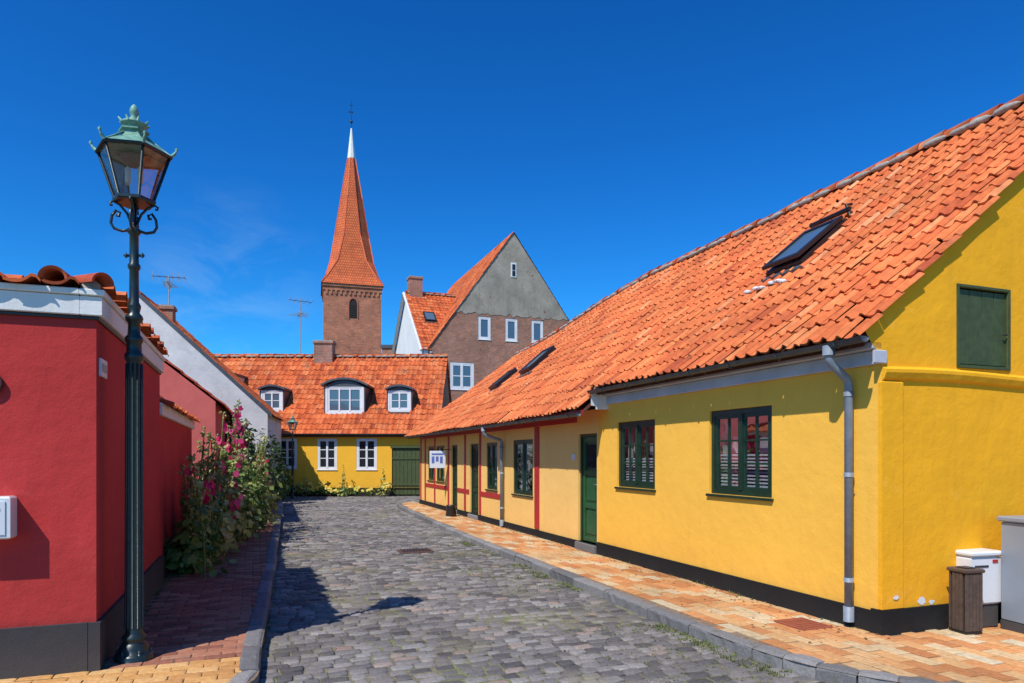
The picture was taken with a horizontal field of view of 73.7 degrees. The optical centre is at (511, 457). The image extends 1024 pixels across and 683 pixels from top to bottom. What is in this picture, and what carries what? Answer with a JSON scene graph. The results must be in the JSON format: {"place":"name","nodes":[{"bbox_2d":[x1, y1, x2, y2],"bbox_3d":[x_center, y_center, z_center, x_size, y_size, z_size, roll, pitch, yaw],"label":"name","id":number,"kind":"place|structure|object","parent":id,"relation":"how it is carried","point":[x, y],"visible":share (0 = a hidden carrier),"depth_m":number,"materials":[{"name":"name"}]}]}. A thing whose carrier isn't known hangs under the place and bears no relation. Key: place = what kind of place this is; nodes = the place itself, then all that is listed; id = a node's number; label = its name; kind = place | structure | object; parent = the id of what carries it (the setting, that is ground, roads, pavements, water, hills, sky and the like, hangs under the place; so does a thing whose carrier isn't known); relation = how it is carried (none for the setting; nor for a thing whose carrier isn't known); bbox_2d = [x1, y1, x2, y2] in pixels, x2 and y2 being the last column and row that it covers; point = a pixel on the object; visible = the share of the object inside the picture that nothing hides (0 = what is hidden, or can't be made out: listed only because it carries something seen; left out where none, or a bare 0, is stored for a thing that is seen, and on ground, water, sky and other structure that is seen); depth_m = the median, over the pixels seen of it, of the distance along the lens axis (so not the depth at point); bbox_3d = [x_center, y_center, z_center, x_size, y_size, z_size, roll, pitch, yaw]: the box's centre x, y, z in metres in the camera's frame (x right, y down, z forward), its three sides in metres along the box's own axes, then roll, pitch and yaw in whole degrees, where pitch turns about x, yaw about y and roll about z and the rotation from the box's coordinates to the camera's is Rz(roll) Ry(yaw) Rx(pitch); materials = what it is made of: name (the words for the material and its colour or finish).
{"place":"outdoors","nodes":[
{"label":"outdoors","id":0,"kind":"place"},
{"bbox_2d":[0,657,241,682],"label":"front pavement","id":1,"kind":"structure","parent":0,"point":[210,671],"depth_m":5.01,"materials":[{"name":"yellow brick"}]},
{"bbox_2d":[32,502,282,682],"bbox_3d":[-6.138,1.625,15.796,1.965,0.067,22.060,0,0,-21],"label":"pavement","id":2,"kind":"structure","parent":0,"point":[165,604],"depth_m":7.15,"materials":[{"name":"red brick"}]},
{"bbox_2d":[0,314,159,627],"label":"walls","id":3,"kind":"structure","parent":2,"relation":"on","point":[62,453],"depth_m":5.07,"materials":[{"name":"paint"}]},
{"bbox_2d":[0,496,16,538],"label":"wall mailbox","id":4,"kind":"object","parent":3,"relation":"attached to","point":[8,517],"depth_m":4.82,"materials":[{"name":"white metal"}]},
{"bbox_2d":[0,282,164,374],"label":"cornice","id":5,"kind":"structure","parent":3,"relation":"attached to","point":[102,308],"depth_m":5.05,"materials":[{"name":"white paint"}]},
{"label":"roof deck","id":6,"kind":"object","parent":5,"relation":"on","visible":0},
{"bbox_2d":[0,272,79,287],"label":"front roof tiles","id":7,"kind":"object","parent":6,"relation":"on","point":[32,279],"visible":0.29,"depth_m":4.99,"materials":[{"name":"ceramic"}]},
{"bbox_2d":[37,265,113,289],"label":"hip tiles","id":8,"kind":"object","parent":6,"relation":"on","point":[98,280],"visible":0.45,"depth_m":5.09,"materials":[{"name":"tile"}]},
{"bbox_2d":[4,274,168,356],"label":"side roof tiles","id":9,"kind":"object","parent":6,"relation":"on","point":[120,299],"visible":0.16,"depth_m":5.80,"materials":[{"name":"ceramic"}]},
{"bbox_2d":[0,556,161,678],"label":"plinth","id":10,"kind":"structure","parent":2,"relation":"on","point":[41,650],"depth_m":5.05,"materials":[{"name":"paint"}]},
{"bbox_2d":[89,104,178,663],"bbox_3d":[-3.000,-0.589,5.420,0.640,4.418,0.623,0,0,0],"label":"street lamp","id":11,"kind":"object","parent":2,"relation":"on","point":[127,149],"visible":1,"depth_m":5.38,"materials":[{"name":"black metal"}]},
{"bbox_2d":[163,440,282,574],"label":"flowering shrubs","id":12,"kind":"object","parent":2,"relation":"on","point":[174,548],"visible":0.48,"depth_m":11.83,"materials":[{"name":"green plant"}]},
{"bbox_2d":[165,399,283,577],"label":"hollyhocks","id":13,"kind":"object","parent":2,"relation":"on","point":[202,493],"visible":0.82,"depth_m":11.04,"materials":[{"name":"green plant"}]},
{"bbox_2d":[224,413,293,501],"bbox_3d":[-8.414,0.161,22.852,2.024,2.998,10.446,0,0,-9],"label":"climbing rose bush","id":14,"kind":"object","parent":2,"relation":"on","point":[281,469],"visible":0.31,"depth_m":23.82,"materials":[{"name":"green plant"}]},
{"bbox_2d":[227,359,445,436],"bbox_3d":[-9.400,-2.895,31.900,12.300,4.030,4.200,0,0,0],"label":"roof underlay","id":15,"kind":"object","parent":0,"point":[351,418],"visible":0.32,"depth_m":29.82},
{"bbox_2d":[392,394,406,407],"bbox_3d":[-5.109,-2.565,31.025,0.884,0.824,0.001,0,0,0],"label":"window glass","id":16,"kind":"object","parent":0,"point":[395,404],"visible":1,"depth_m":31.02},
{"bbox_2d":[0,0,1023,353],"label":"sky","id":17,"kind":"structure","parent":0,"point":[616,140],"materials":[{"name":"blue"}]},
{"bbox_2d":[259,496,819,682],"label":"cobblestone road","id":18,"kind":"structure","parent":0,"point":[500,651],"depth_m":7.14,"materials":[{"name":"stone"}]},
{"bbox_2d":[286,415,297,498],"bbox_3d":[-9.000,-0.007,28.000,0.499,3.446,0.486,0,0,0],"label":"street lamp","id":19,"kind":"object","parent":18,"relation":"on","point":[292,421],"visible":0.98,"depth_m":27.97,"materials":[{"name":"green metal"}]},
{"bbox_2d":[287,464,393,495],"bbox_3d":[-7.640,0.990,29.498,5.094,1.423,0.764,0,0,0],"label":"flower border","id":20,"kind":"object","parent":18,"relation":"on","point":[338,491],"visible":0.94,"depth_m":29.45,"materials":[{"name":"green plant"}]},
{"bbox_2d":[144,504,857,682],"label":"weeds","id":21,"kind":"object","parent":18,"relation":"on","point":[572,589],"visible":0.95,"depth_m":6.74,"materials":[{"name":"plant"}]},
{"bbox_2d":[281,516,889,675],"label":"dry leaf litter","id":22,"kind":"object","parent":18,"relation":"on","point":[608,575],"visible":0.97,"depth_m":8.40,"materials":[{"name":"brown plant"}]},
{"bbox_2d":[402,501,1023,682],"bbox_3d":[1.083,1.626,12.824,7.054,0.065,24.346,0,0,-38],"label":"pavement","id":23,"kind":"structure","parent":0,"point":[976,658],"depth_m":6.26,"materials":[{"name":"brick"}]},
{"bbox_2d":[774,617,832,630],"bbox_3d":[2.786,1.603,6.534,0.350,0.033,0.400,0,0,-20],"label":"pavement cover","id":24,"kind":"object","parent":23,"relation":"on","point":[802,623],"visible":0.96,"depth_m":6.50,"materials":[{"name":"red metal"}]},
{"bbox_2d":[946,566,984,634],"bbox_3d":[4.140,1.300,6.231,0.209,0.600,0.209,0,0,-13],"label":"litter bin","id":25,"kind":"object","parent":23,"relation":"on","point":[965,600],"visible":1,"depth_m":6.16,"materials":[{"name":"brown wood"}]},
{"bbox_2d":[956,548,1000,627],"bbox_3d":[4.409,1.240,6.468,0.380,0.720,0.230,0,0,-15],"label":"parcel box","id":26,"kind":"object","parent":23,"relation":"on","point":[988,561],"visible":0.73,"depth_m":6.40,"materials":[{"name":"white metal"}]},
{"bbox_2d":[997,515,1023,633],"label":"utility cabinet","id":27,"kind":"object","parent":23,"relation":"on","point":[1012,572],"visible":1,"depth_m":6.28,"materials":[{"name":"grey metal"}]},
{"label":"ground","id":28,"kind":"structure","parent":0,"visible":0},
{"bbox_2d":[162,550,169,580],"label":"plinth","id":29,"kind":"structure","parent":28,"relation":"on","point":[165,571],"depth_m":9.03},
{"bbox_2d":[160,416,191,555],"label":"wall","id":30,"kind":"structure","parent":29,"relation":"on","point":[175,444],"depth_m":9.97,"materials":[{"name":"paint"}]},
{"bbox_2d":[160,402,194,429],"bbox_3d":[-5.441,-0.611,10.828,0.370,0.158,4.926,0,0,-21],"label":"white band","id":31,"kind":"object","parent":30,"relation":"on","point":[169,413],"visible":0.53,"depth_m":10.01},
{"bbox_2d":[160,398,200,422],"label":"coping tiles","id":32,"kind":"object","parent":31,"relation":"on","point":[176,407],"visible":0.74,"depth_m":9.82,"materials":[{"name":"ceramic"}]},
{"bbox_2d":[160,363,230,484],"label":"walls","id":33,"kind":"structure","parent":28,"relation":"on","point":[184,393],"depth_m":15.90,"materials":[{"name":"paint"}]},
{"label":"roof underlay","id":34,"kind":"object","parent":33,"relation":"attached to","visible":0},
{"bbox_2d":[163,358,239,419],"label":"roof tiles","id":35,"kind":"object","parent":34,"relation":"on","point":[198,386],"visible":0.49,"depth_m":16.22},
{"bbox_2d":[139,297,280,472],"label":"walls","id":36,"kind":"structure","parent":28,"relation":"on","point":[186,357],"depth_m":24.56,"materials":[{"name":"paint"}]},
{"bbox_2d":[128,293,271,416],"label":"verge","id":37,"kind":"structure","parent":36,"relation":"attached to","point":[199,349],"depth_m":24.49,"materials":[{"name":"tile"}]},
{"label":"roof underlay","id":38,"kind":"object","parent":36,"relation":"attached to","visible":0},
{"bbox_2d":[141,294,285,421],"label":"roof tiles","id":39,"kind":"object","parent":38,"relation":"on","point":[227,370],"visible":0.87,"depth_m":26.27,"materials":[{"name":"ceramic"}]},
{"bbox_2d":[158,304,177,322],"bbox_3d":[-12.897,-4.930,25.570,0.550,1.460,0.550,0,0,-13],"label":"chimney","id":40,"kind":"object","parent":39,"relation":"on","point":[169,311],"visible":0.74,"depth_m":25.37,"materials":[{"name":"brick"}]},
{"bbox_2d":[152,271,184,304],"bbox_3d":[-12.889,-6.272,25.649,1.120,1.344,0.920,0,0,-17],"label":"tv antenna","id":41,"kind":"object","parent":40,"relation":"on","point":[167,282],"visible":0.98,"depth_m":25.63,"materials":[{"name":"metal"}]},
{"bbox_2d":[228,499,282,682],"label":"kerb","id":42,"kind":"structure","parent":28,"relation":"on","point":[250,663],"depth_m":6.64,"materials":[{"name":"stone"}]},
{"bbox_2d":[286,488,391,495],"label":"plinth","id":43,"kind":"structure","parent":28,"relation":"on","point":[360,494],"depth_m":29.98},
{"bbox_2d":[281,431,419,487],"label":"front wall","id":44,"kind":"structure","parent":43,"relation":"on","point":[307,453],"depth_m":30.00,"materials":[{"name":"paint"}]},
{"bbox_2d":[281,439,296,467],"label":"window frame","id":45,"kind":"object","parent":44,"relation":"attached to","point":[295,452],"visible":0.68,"depth_m":30.01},
{"bbox_2d":[317,439,336,469],"bbox_3d":[-8.124,-0.116,30.012,0.921,1.402,0.095,0,0,0],"label":"window frame","id":46,"kind":"object","parent":44,"relation":"attached to","point":[326,458],"visible":1,"depth_m":30.01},
{"bbox_2d":[320,441,333,466],"bbox_3d":[-8.124,-0.135,30.040,0.855,1.364,0.001,0,0,0],"label":"window glass","id":47,"kind":"object","parent":46,"relation":"in","point":[323,453],"visible":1,"depth_m":30.04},
{"bbox_2d":[357,439,376,469],"bbox_3d":[-6.388,-0.116,30.012,0.950,1.402,0.095,0,0,0],"label":"window frame","id":48,"kind":"object","parent":44,"relation":"attached to","point":[366,458],"visible":1,"depth_m":30.01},
{"bbox_2d":[360,441,373,466],"bbox_3d":[-6.388,-0.135,30.040,0.884,1.364,0.001,0,0,0],"label":"window glass","id":49,"kind":"object","parent":48,"relation":"in","point":[363,453],"visible":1,"depth_m":30.04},
{"bbox_2d":[390,446,419,495],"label":"gate","id":50,"kind":"structure","parent":44,"relation":"attached to","point":[405,470],"depth_m":30.06,"materials":[{"name":"green paint"}]},
{"bbox_2d":[320,101,383,353],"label":"church tower","id":51,"kind":"structure","parent":28,"relation":"on","point":[352,285],"depth_m":89.12,"materials":[{"name":"brick"}]},
{"bbox_2d":[395,303,427,353],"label":"white end wall","id":52,"kind":"structure","parent":28,"relation":"on","point":[407,343],"depth_m":44.83,"materials":[{"name":"paint"}]},
{"bbox_2d":[442,367,449,407],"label":"end walls","id":53,"kind":"structure","parent":28,"relation":"on","point":[446,402],"depth_m":34.39,"materials":[{"name":"paint"}]},
{"bbox_2d":[216,356,447,435],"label":"roof tiles","id":54,"kind":"object","parent":53,"relation":"on","point":[310,418],"visible":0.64,"depth_m":32.39,"materials":[{"name":"tile"}]},
{"bbox_2d":[258,384,291,410],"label":"dormer roof","id":55,"kind":"structure","parent":54,"relation":"on","point":[273,387],"depth_m":30.98,"materials":[{"name":"metal"}]},
{"bbox_2d":[313,340,336,363],"bbox_3d":[-9.300,-5.180,33.900,1.004,1.160,0.700,0,0,0],"label":"chimney","id":56,"kind":"object","parent":54,"relation":"on","point":[324,351],"visible":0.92,"depth_m":33.60,"materials":[{"name":"brick"}]},
{"bbox_2d":[214,353,447,356],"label":"ridge tiles","id":57,"kind":"object","parent":54,"relation":"on","point":[335,355],"visible":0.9,"depth_m":33.88,"materials":[{"name":"ceramic"}]},
{"bbox_2d":[325,387,363,414],"bbox_3d":[-7.564,-2.550,30.883,1.750,1.260,0.080,0,0,0],"label":"dormer front","id":58,"kind":"object","parent":54,"relation":"on","point":[326,400],"visible":1,"depth_m":30.84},
{"bbox_2d":[328,388,361,411],"bbox_3d":[-7.564,-2.580,30.877,1.544,1.114,0.062,0,0,0],"label":"window frame","id":59,"kind":"object","parent":58,"relation":"attached to","point":[349,389],"visible":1,"depth_m":30.86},
{"bbox_2d":[330,390,359,409],"bbox_3d":[-7.564,-2.580,30.888,1.544,1.114,0.001,0,0,0],"label":"window glass","id":60,"kind":"object","parent":59,"relation":"in","point":[344,399],"visible":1,"depth_m":30.89,"materials":[{"name":"glass"}]},
{"bbox_2d":[321,377,373,412],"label":"dormer roof","id":61,"kind":"structure","parent":54,"relation":"on","point":[343,382],"depth_m":30.84,"materials":[{"name":"metal"}]},
{"bbox_2d":[385,384,416,410],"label":"dormer roof","id":62,"kind":"structure","parent":54,"relation":"on","point":[398,387],"depth_m":30.98,"materials":[{"name":"metal"}]},
{"bbox_2d":[428,349,515,401],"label":"wall","id":63,"kind":"structure","parent":28,"relation":"on","point":[486,364],"depth_m":41.38,"materials":[{"name":"brown brick"}]},
{"bbox_2d":[450,362,473,390],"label":"window frame","id":64,"kind":"object","parent":63,"relation":"attached to","point":[471,376],"visible":0.85,"depth_m":41.05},
{"bbox_2d":[453,365,469,386],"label":"window glass","id":65,"kind":"object","parent":64,"relation":"in","point":[466,372],"visible":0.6,"depth_m":41.12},
{"bbox_2d":[429,233,568,353],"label":"gable wall","id":66,"kind":"structure","parent":28,"relation":"on","point":[498,294],"depth_m":41.96,"materials":[{"name":"paint"}]},
{"bbox_2d":[405,292,455,349],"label":"wing roof tiles","id":67,"kind":"object","parent":66,"relation":"attached to","point":[439,309],"visible":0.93,"depth_m":43.68,"materials":[{"name":"tile"}]},
{"bbox_2d":[391,292,422,353],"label":"verge boards","id":68,"kind":"object","parent":67,"relation":"attached to","point":[403,297],"visible":0.82,"depth_m":44.76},
{"bbox_2d":[406,275,423,297],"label":"chimney","id":69,"kind":"object","parent":67,"relation":"on","point":[415,286],"visible":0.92,"depth_m":44.73,"materials":[{"name":"brick"}]},
{"bbox_2d":[427,232,512,348],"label":"roof tiles","id":70,"kind":"object","parent":66,"relation":"attached to","point":[461,287],"visible":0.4,"depth_m":43.94,"materials":[{"name":"ceramic"}]},
{"bbox_2d":[478,316,490,340],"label":"window frame","id":71,"kind":"object","parent":66,"relation":"attached to","point":[479,328],"visible":1,"depth_m":41.56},
{"bbox_2d":[419,499,596,553],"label":"plinth","id":72,"kind":"structure","parent":28,"relation":"on","point":[547,536],"depth_m":14.47,"materials":[{"name":"paint"}]},
{"bbox_2d":[420,408,597,542],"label":"street wall","id":73,"kind":"structure","parent":72,"relation":"on","point":[559,488],"depth_m":13.94,"materials":[{"name":"paint"}]},
{"bbox_2d":[429,449,450,467],"bbox_3d":[-2.093,0.045,19.840,0.640,0.550,0.033,0,0,-3],"label":"hanging shop sign","id":74,"kind":"object","parent":73,"relation":"attached to","point":[437,459],"visible":1,"depth_m":19.82,"materials":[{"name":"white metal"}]},
{"bbox_2d":[453,445,456,513],"bbox_3d":[-1.619,0.641,19.486,0.180,1.977,0.690,0,0,-20],"label":"third door","id":75,"kind":"structure","parent":73,"relation":"attached to","point":[454,474],"depth_m":19.68,"materials":[{"name":"green paint"}]},
{"bbox_2d":[467,444,477,519],"bbox_3d":[-0.955,0.641,17.706,0.180,1.977,0.790,0,0,-20],"label":"second door","id":76,"kind":"structure","parent":73,"relation":"attached to","point":[474,478],"depth_m":17.94,"materials":[{"name":"green paint"}]},
{"bbox_2d":[485,442,497,491],"bbox_3d":[-0.468,0.234,16.367,0.105,1.162,0.860,0,0,-20],"label":"window frame","id":77,"kind":"object","parent":73,"relation":"attached to","point":[493,472],"visible":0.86,"depth_m":16.37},
{"bbox_2d":[481,428,504,525],"bbox_3d":[-0.428,0.445,15.417,0.556,2.230,0.111,0,0,-19],"label":"downpipe","id":78,"kind":"object","parent":73,"relation":"attached to","point":[483,430],"visible":0.99,"depth_m":15.46,"materials":[{"name":"metal"}]},
{"bbox_2d":[419,417,576,528],"bbox_3d":[-1.017,0.360,17.790,0.038,2.160,12.350,0,0,-20],"label":"timber frame","id":79,"kind":"object","parent":73,"relation":"attached to","point":[537,425],"visible":0.91,"depth_m":16.23,"materials":[{"name":"red paint"}]},
{"bbox_2d":[412,409,592,435],"bbox_3d":[-1.037,-0.735,17.211,0.440,0.130,13.420,0,0,-20],"label":"fascia board","id":80,"kind":"object","parent":73,"relation":"attached to","point":[580,411],"visible":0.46,"depth_m":12.60,"materials":[{"name":"red paint"}]},
{"bbox_2d":[403,413,580,437],"bbox_3d":[-1.325,-0.669,17.184,0.137,0.076,13.570,0,0,-20],"label":"gutter","id":81,"kind":"object","parent":80,"relation":"attached to","point":[551,418],"visible":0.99,"depth_m":13.74,"materials":[{"name":"metal"}]},
{"bbox_2d":[511,439,532,497],"bbox_3d":[0.241,0.234,14.470,0.105,1.202,1.210,0,0,-20],"label":"window frame","id":82,"kind":"object","parent":73,"relation":"attached to","point":[524,492],"visible":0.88,"depth_m":14.45,"materials":[{"name":"wood"}]},
{"bbox_2d":[518,444,531,490],"bbox_3d":[0.674,0.215,14.632,0.780,1.204,1.184,0,0,-20],"label":"window interior","id":83,"kind":"object","parent":73,"relation":"attached to","point":[528,467],"depth_m":15.08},
{"bbox_2d":[575,433,596,553],"bbox_3d":[1.311,0.607,11.641,0.180,2.007,0.740,0,0,-20],"label":"front door","id":84,"kind":"structure","parent":73,"relation":"attached to","point":[588,487],"depth_m":11.73,"materials":[{"name":"green paint"}]},
{"bbox_2d":[397,501,950,682],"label":"kerb","id":85,"kind":"structure","parent":28,"relation":"on","point":[678,622],"depth_m":6.41,"materials":[{"name":"stone"}]},
{"bbox_2d":[597,542,1001,635],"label":"plinth","id":86,"kind":"structure","parent":28,"relation":"on","point":[902,620],"depth_m":7.02,"materials":[{"name":"paint"}]},
{"bbox_2d":[598,340,881,609],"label":"street wall","id":87,"kind":"structure","parent":86,"relation":"on","point":[790,536],"depth_m":7.45,"materials":[{"name":"paint"}]},
{"bbox_2d":[591,385,607,409],"bbox_3d":[1.400,-1.020,10.889,0.300,0.520,0.030,0,0,-20],"label":"end board","id":88,"kind":"object","parent":87,"relation":"attached to","point":[598,401],"visible":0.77,"depth_m":10.88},
{"bbox_2d":[614,419,655,491],"bbox_3d":[1.853,-0.021,10.167,0.115,1.032,1.140,0,0,-20],"label":"window frame","id":89,"kind":"object","parent":87,"relation":"attached to","point":[637,484],"visible":0.91,"depth_m":10.16,"materials":[{"name":"wood"}]},
{"bbox_2d":[625,427,652,481],"bbox_3d":[2.291,-0.040,10.331,0.780,1.034,1.114,0,0,-20],"label":"window interior","id":90,"kind":"object","parent":87,"relation":"attached to","point":[650,454],"depth_m":10.74,"materials":[{"name":"glass"}]},
{"bbox_2d":[706,406,773,501],"bbox_3d":[2.669,-0.041,7.985,0.115,1.052,1.160,0,0,-20],"label":"window frame","id":91,"kind":"object","parent":87,"relation":"attached to","point":[741,488],"visible":0.92,"depth_m":7.96,"materials":[{"name":"wood"}]},
{"bbox_2d":[720,415,767,487],"bbox_3d":[3.107,-0.060,8.148,0.780,1.054,1.134,0,0,-20],"label":"window interior","id":92,"kind":"object","parent":87,"relation":"attached to","point":[763,451],"depth_m":8.58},
{"bbox_2d":[602,341,886,404],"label":"eaves cornice","id":93,"kind":"structure","parent":87,"relation":"attached to","point":[868,354],"depth_m":7.58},
{"bbox_2d":[587,336,868,393],"bbox_3d":[2.156,-1.023,8.407,0.131,0.068,5.250,0,0,-20],"label":"gutter","id":94,"kind":"object","parent":93,"relation":"attached to","point":[837,344],"visible":1,"depth_m":7.38,"materials":[{"name":"metal"}]},
{"bbox_2d":[597,112,1023,394],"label":"roof underlay","id":95,"kind":"object","parent":93,"relation":"on","point":[857,345],"visible":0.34,"depth_m":7.86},
{"bbox_2d":[590,104,1023,396],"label":"roof tiles","id":96,"kind":"object","parent":95,"relation":"on","point":[829,313],"visible":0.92,"depth_m":8.22,"materials":[{"name":"ceramic"}]},
{"bbox_2d":[760,215,844,281],"bbox_3d":[4.053,-2.861,9.452,0.906,0.838,0.780,0,0,-20],"label":"roof window","id":97,"kind":"structure","parent":96,"relation":"on","point":[802,243],"depth_m":9.26,"materials":[{"name":"glass"}]},
{"bbox_2d":[809,203,852,227],"bbox_3d":[4.527,-3.424,9.640,0.174,0.181,0.702,0,0,-20],"label":"roof window hood","id":98,"kind":"object","parent":96,"relation":"attached to","point":[847,209],"visible":1,"depth_m":9.52,"materials":[{"name":"black paint"}]},
{"bbox_2d":[786,93,1023,210],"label":"ridge tiles","id":99,"kind":"object","parent":96,"relation":"on","point":[976,121],"visible":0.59,"depth_m":9.78,"materials":[{"name":"ceramic"}]},
{"bbox_2d":[822,345,854,621],"bbox_3d":[3.055,0.255,6.363,0.366,2.570,0.111,0,0,-19],"label":"downpipe","id":100,"kind":"object","parent":87,"relation":"attached to","point":[828,353],"visible":0.99,"depth_m":6.37,"materials":[{"name":"metal"}]},
{"bbox_2d":[865,171,1023,607],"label":"gable wall","id":101,"kind":"structure","parent":86,"relation":"on","point":[963,466],"depth_m":6.47,"materials":[{"name":"paint"}]},
{"bbox_2d":[878,366,1023,610],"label":"string course","id":102,"kind":"object","parent":101,"relation":"attached to","point":[890,488],"visible":1,"depth_m":6.17,"materials":[{"name":"paint"}]},
{"bbox_2d":[956,283,1010,370],"bbox_3d":[4.553,-1.250,6.649,0.740,0.800,0.120,0,0,-20],"label":"loft shutter","id":103,"kind":"object","parent":101,"relation":"attached to","point":[981,330],"visible":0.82,"depth_m":6.64,"materials":[{"name":"green paint"}]},
{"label":"rear roof tiles","id":104,"kind":"object","parent":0,"visible":0},
{"bbox_2d":[515,207,792,353],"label":"ridge tiles","id":105,"kind":"object","parent":104,"relation":"on","point":[732,234],"visible":0.48,"depth_m":15.30,"materials":[{"name":"ceramic"}]},
{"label":"end and rear walls","id":106,"kind":"object","parent":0,"visible":0},
{"bbox_2d":[407,225,779,438],"bbox_3d":[0.686,-2.474,17.887,4.100,3.689,13.560,0,0,-20],"label":"roof underlay","id":107,"kind":"object","parent":106,"relation":"on","point":[585,405],"visible":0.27,"depth_m":12.67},
{"bbox_2d":[404,213,786,436],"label":"roof tiles","id":108,"kind":"object","parent":106,"relation":"attached to","point":[592,365],"visible":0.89,"depth_m":14.25,"materials":[{"name":"ceramic"}]},
{"bbox_2d":[488,367,517,392],"bbox_3d":[-0.237,-2.147,19.283,0.775,0.736,0.721,0,0,-20],"label":"roof window","id":109,"kind":"structure","parent":108,"relation":"attached to","point":[502,379],"depth_m":19.05,"materials":[{"name":"glass"}]},
{"bbox_2d":[517,345,555,378],"bbox_3d":[0.656,-2.399,17.322,0.838,0.815,0.820,0,0,-20],"label":"roof window","id":110,"kind":"structure","parent":108,"relation":"attached to","point":[533,363],"depth_m":17.07,"materials":[{"name":"glass"}]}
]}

